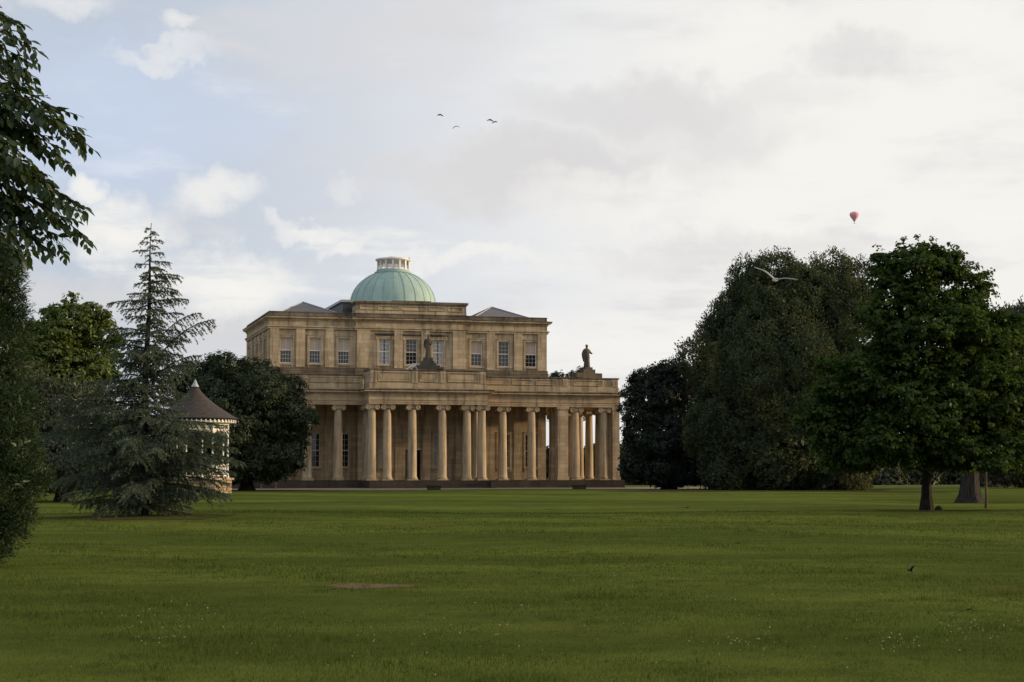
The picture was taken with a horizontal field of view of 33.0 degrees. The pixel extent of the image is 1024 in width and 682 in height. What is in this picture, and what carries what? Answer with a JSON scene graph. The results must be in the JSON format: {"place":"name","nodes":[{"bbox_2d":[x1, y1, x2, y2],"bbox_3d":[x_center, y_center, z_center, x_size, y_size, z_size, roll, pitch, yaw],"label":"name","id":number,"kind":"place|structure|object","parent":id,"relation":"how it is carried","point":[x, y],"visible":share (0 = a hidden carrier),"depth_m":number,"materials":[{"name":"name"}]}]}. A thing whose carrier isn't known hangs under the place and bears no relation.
{"place":"outdoors","nodes":[
{"label":"outdoors","id":0,"kind":"place"},
{"bbox_2d":[41,514,237,519],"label":"bare ground","id":1,"kind":"structure","parent":0,"point":[154,517],"depth_m":60.15,"materials":[{"name":"green soil"}]},
{"bbox_2d":[34,223,245,517],"bbox_3d":[-13.342,1.200,62.012,7.151,10.982,6.207,-4,-6,39],"label":"cedar","id":2,"kind":"object","parent":1,"relation":"on","point":[145,460],"visible":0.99,"depth_m":61.38,"materials":[{"name":"green plant"}]},
{"bbox_2d":[232,490,316,490],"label":"bare ground","id":3,"kind":"structure","parent":0,"point":[274,490],"depth_m":139.53,"materials":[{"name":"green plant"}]},
{"bbox_2d":[162,349,321,489],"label":"yew","id":4,"kind":"object","parent":3,"relation":"on","point":[244,391],"visible":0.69,"depth_m":138.22,"materials":[{"name":"green plant"}]},
{"bbox_2d":[84,487,714,489],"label":"forecourt","id":5,"kind":"structure","parent":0,"point":[446,488],"depth_m":158.65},
{"bbox_2d":[426,485,441,489],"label":"stone trough","id":6,"kind":"object","parent":5,"relation":"on","point":[433,487],"visible":1,"depth_m":148.21,"materials":[{"name":"brown stone"}]},
{"bbox_2d":[0,485,1023,681],"bbox_3d":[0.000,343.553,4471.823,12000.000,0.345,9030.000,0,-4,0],"label":"lawn","id":7,"kind":"structure","parent":0,"point":[548,501],"depth_m":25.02,"materials":[{"name":"green plant"}]},
{"bbox_2d":[0,225,57,564],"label":"cypress","id":8,"kind":"object","parent":7,"relation":"on","point":[17,477],"visible":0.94,"depth_m":29.78,"materials":[{"name":"green plant"}]},
{"bbox_2d":[0,4,100,270],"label":"overhanging tree","id":9,"kind":"object","parent":7,"relation":"on","point":[16,170],"visible":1,"depth_m":19.24,"materials":[{"name":"green plant"}]},
{"bbox_2d":[0,353,132,501],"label":"evergreen shrub","id":10,"kind":"object","parent":7,"relation":"on","point":[52,390],"visible":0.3,"depth_m":94.44,"materials":[{"name":"green plant"}]},
{"bbox_2d":[12,291,129,498],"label":"lime tree","id":11,"kind":"object","parent":7,"relation":"on","point":[59,348],"visible":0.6,"depth_m":111.16,"materials":[{"name":"green plant"}]},
{"bbox_2d":[157,379,237,493],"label":"bandstand","id":12,"kind":"structure","parent":7,"relation":"on","point":[200,406],"depth_m":125.50,"materials":[{"name":"stone"}]},
{"bbox_2d":[323,583,423,588],"bbox_3d":[-2.052,3.461,24.435,1.238,0.003,1.279,-3,-5,36],"label":"bare patch","id":13,"kind":"object","parent":7,"relation":"on","point":[351,585],"visible":0.91,"depth_m":24.47,"materials":[{"name":"brown soil"}]},
{"bbox_2d":[202,256,624,488],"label":"pump room","id":14,"kind":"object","parent":7,"relation":"on","point":[484,404],"visible":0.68,"depth_m":169.26,"materials":[{"name":"stone"}]},
{"bbox_2d":[248,344,250,363],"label":"window","id":15,"kind":"structure","parent":14,"relation":"in","point":[250,344],"depth_m":181.79,"materials":[{"name":"white paint"}]},
{"bbox_2d":[252,342,253,361],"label":"window","id":16,"kind":"structure","parent":14,"relation":"in","point":[253,342],"depth_m":179.45,"materials":[{"name":"white paint"}]},
{"bbox_2d":[259,338,261,363],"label":"window","id":17,"kind":"structure","parent":14,"relation":"in","point":[260,339],"depth_m":173.63,"materials":[{"name":"white paint"}]},
{"bbox_2d":[263,336,266,362],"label":"window","id":18,"kind":"structure","parent":14,"relation":"in","point":[265,337],"depth_m":169.86,"materials":[{"name":"white paint"}]},
{"bbox_2d":[279,334,294,366],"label":"window","id":19,"kind":"structure","parent":14,"relation":"in","point":[286,341],"depth_m":167.92,"materials":[{"name":"white paint"}]},
{"bbox_2d":[307,335,323,366],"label":"window","id":20,"kind":"structure","parent":14,"relation":"in","point":[314,345],"depth_m":168.66,"materials":[{"name":"white paint"}]},
{"bbox_2d":[312,431,322,471],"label":"window","id":21,"kind":"structure","parent":14,"relation":"in","point":[317,435],"depth_m":168.00,"materials":[{"name":"paint"}]},
{"bbox_2d":[336,335,351,367],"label":"window","id":22,"kind":"structure","parent":14,"relation":"in","point":[342,341],"depth_m":169.40,"materials":[{"name":"white paint"}]},
{"bbox_2d":[342,431,351,471],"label":"window","id":23,"kind":"structure","parent":14,"relation":"in","point":[346,435],"depth_m":168.78,"materials":[{"name":"paint"}]},
{"bbox_2d":[375,333,394,367],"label":"window","id":24,"kind":"structure","parent":14,"relation":"in","point":[384,349],"depth_m":170.19,"materials":[{"name":"white paint"}]},
{"bbox_2d":[377,431,393,471],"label":"window","id":25,"kind":"structure","parent":14,"relation":"in","point":[380,433],"depth_m":168.62,"materials":[{"name":"paint"}]},
{"bbox_2d":[403,333,421,367],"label":"window","id":26,"kind":"structure","parent":14,"relation":"in","point":[411,346],"depth_m":170.94,"materials":[{"name":"white paint"}]},
{"bbox_2d":[403,448,422,479],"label":"door","id":27,"kind":"structure","parent":14,"relation":"in","point":[405,450],"depth_m":169.32,"materials":[{"name":"brown paint"}]},
{"bbox_2d":[411,334,444,369],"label":"statue","id":28,"kind":"object","parent":14,"relation":"on","point":[428,362],"visible":1,"depth_m":163.67,"materials":[{"name":"stone"}]},
{"bbox_2d":[429,334,447,367],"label":"window","id":29,"kind":"structure","parent":14,"relation":"in","point":[437,346],"depth_m":171.69,"materials":[{"name":"white paint"}]},
{"bbox_2d":[431,431,447,471],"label":"window","id":30,"kind":"structure","parent":14,"relation":"in","point":[434,433],"depth_m":170.11,"materials":[{"name":"paint"}]},
{"bbox_2d":[469,338,484,369],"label":"window","id":31,"kind":"structure","parent":14,"relation":"in","point":[476,345],"depth_m":173.04,"materials":[{"name":"white paint"}]},
{"bbox_2d":[496,432,511,471],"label":"window","id":32,"kind":"structure","parent":14,"relation":"in","point":[508,433],"depth_m":173.04,"materials":[{"name":"paint"}]},
{"bbox_2d":[496,339,511,369],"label":"window","id":33,"kind":"structure","parent":14,"relation":"in","point":[504,348],"depth_m":173.84,"materials":[{"name":"white paint"}]},
{"bbox_2d":[523,339,537,370],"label":"window","id":34,"kind":"structure","parent":14,"relation":"in","point":[530,346],"depth_m":174.61,"materials":[{"name":"white paint"}]},
{"bbox_2d":[523,432,538,471],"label":"window","id":35,"kind":"structure","parent":14,"relation":"in","point":[525,433],"depth_m":173.59,"materials":[{"name":"paint"}]},
{"bbox_2d":[571,344,601,377],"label":"statue","id":36,"kind":"object","parent":14,"relation":"on","point":[586,371],"visible":1,"depth_m":170.72,"materials":[{"name":"stone"}]},
{"bbox_2d":[71,544,1020,674],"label":"daisies","id":37,"kind":"object","parent":7,"relation":"on","point":[597,638],"visible":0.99,"depth_m":16.98,"materials":[{"name":"white plant"}]},
{"bbox_2d":[548,369,569,420],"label":"background tree","id":38,"kind":"object","parent":7,"relation":"on","point":[555,374],"visible":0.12,"depth_m":235.75,"materials":[{"name":"green plant"}]},
{"bbox_2d":[546,445,584,478],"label":"background tree","id":39,"kind":"object","parent":7,"relation":"on","point":[547,462],"visible":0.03,"depth_m":222.64,"materials":[{"name":"green plant"}]},
{"bbox_2d":[564,365,584,420],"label":"background tree","id":40,"kind":"object","parent":7,"relation":"on","point":[570,372],"visible":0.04,"depth_m":239.98,"materials":[{"name":"green plant"}]},
{"bbox_2d":[583,441,625,476],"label":"background tree","id":41,"kind":"object","parent":7,"relation":"on","point":[621,449],"visible":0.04,"depth_m":217.79,"materials":[{"name":"green plant"}]},
{"bbox_2d":[620,452,648,484],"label":"background tree","id":42,"kind":"object","parent":7,"relation":"on","point":[629,482],"visible":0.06,"depth_m":209.79,"materials":[{"name":"green plant"}]},
{"bbox_2d":[855,463,909,484],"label":"background tree","id":43,"kind":"object","parent":7,"relation":"on","point":[891,476],"visible":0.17,"depth_m":206.60,"materials":[{"name":"green plant"}]},
{"bbox_2d":[894,443,945,484],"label":"background tree","id":44,"kind":"object","parent":7,"relation":"on","point":[915,477],"visible":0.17,"depth_m":211.15,"materials":[{"name":"green plant"}]},
{"bbox_2d":[937,470,987,484],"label":"background tree","id":45,"kind":"object","parent":7,"relation":"on","point":[951,479],"visible":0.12,"depth_m":216.00,"materials":[{"name":"green plant"}]},
{"bbox_2d":[916,295,1023,502],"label":"old conifer","id":46,"kind":"object","parent":7,"relation":"on","point":[969,490],"visible":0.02,"depth_m":97.50,"materials":[{"name":"grey plant"}]},
{"bbox_2d":[973,415,987,507],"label":"sapling","id":47,"kind":"object","parent":7,"relation":"on","point":[986,502],"visible":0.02,"depth_m":79.67,"materials":[{"name":"brown plant"}]},
{"bbox_2d":[979,471,1023,487],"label":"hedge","id":48,"kind":"object","parent":7,"relation":"on","point":[1003,478],"visible":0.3,"depth_m":167.30,"materials":[{"name":"green plant"}]},
{"bbox_2d":[980,475,1022,486],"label":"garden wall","id":49,"kind":"structure","parent":7,"relation":"on","point":[997,484],"depth_m":178.24,"materials":[{"name":"brown stone"}]},
{"bbox_2d":[0,0,1023,448],"label":"sky","id":50,"kind":"structure","parent":0,"point":[275,151],"materials":[{"name":"white"}]},
{"bbox_2d":[572,485,586,488],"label":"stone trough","id":51,"kind":"object","parent":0,"point":[579,486],"visible":1,"depth_m":151.20,"materials":[{"name":"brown stone"}]},
{"bbox_2d":[754,267,797,281],"bbox_3d":[8.767,-2.224,57.368,1.328,0.564,0.730,0,-4,-3],"label":"gull","id":52,"kind":"object","parent":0,"point":[774,279],"visible":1,"depth_m":57.28,"materials":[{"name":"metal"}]},
{"bbox_2d":[602,489,958,492],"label":"bare ground","id":53,"kind":"structure","parent":0,"point":[858,490],"depth_m":141.83,"materials":[{"name":"green soil"}]},
{"bbox_2d":[673,244,883,490],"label":"holm oak","id":54,"kind":"object","parent":53,"relation":"on","point":[764,338],"visible":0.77,"depth_m":146.22,"materials":[{"name":"green plant"}]},
{"bbox_2d":[850,212,858,223],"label":"hot air balloon","id":55,"kind":"object","parent":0,"point":[854,216],"visible":1,"depth_m":3020.43,"materials":[{"name":"pink fabric"}]},
{"bbox_2d":[876,509,970,510],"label":"bare ground","id":56,"kind":"structure","parent":0,"point":[919,510],"depth_m":72.94,"materials":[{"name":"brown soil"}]},
{"bbox_2d":[786,234,1023,509],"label":"maple","id":57,"kind":"object","parent":56,"relation":"on","point":[879,420],"visible":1,"depth_m":72.48,"materials":[{"name":"green plant"}]},
{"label":"bare ground","id":58,"kind":"structure","parent":0,"visible":0},
{"bbox_2d":[616,356,709,488],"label":"yew","id":59,"kind":"object","parent":58,"relation":"on","point":[655,451],"visible":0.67,"depth_m":154.94,"materials":[{"name":"green plant"}]}
]}

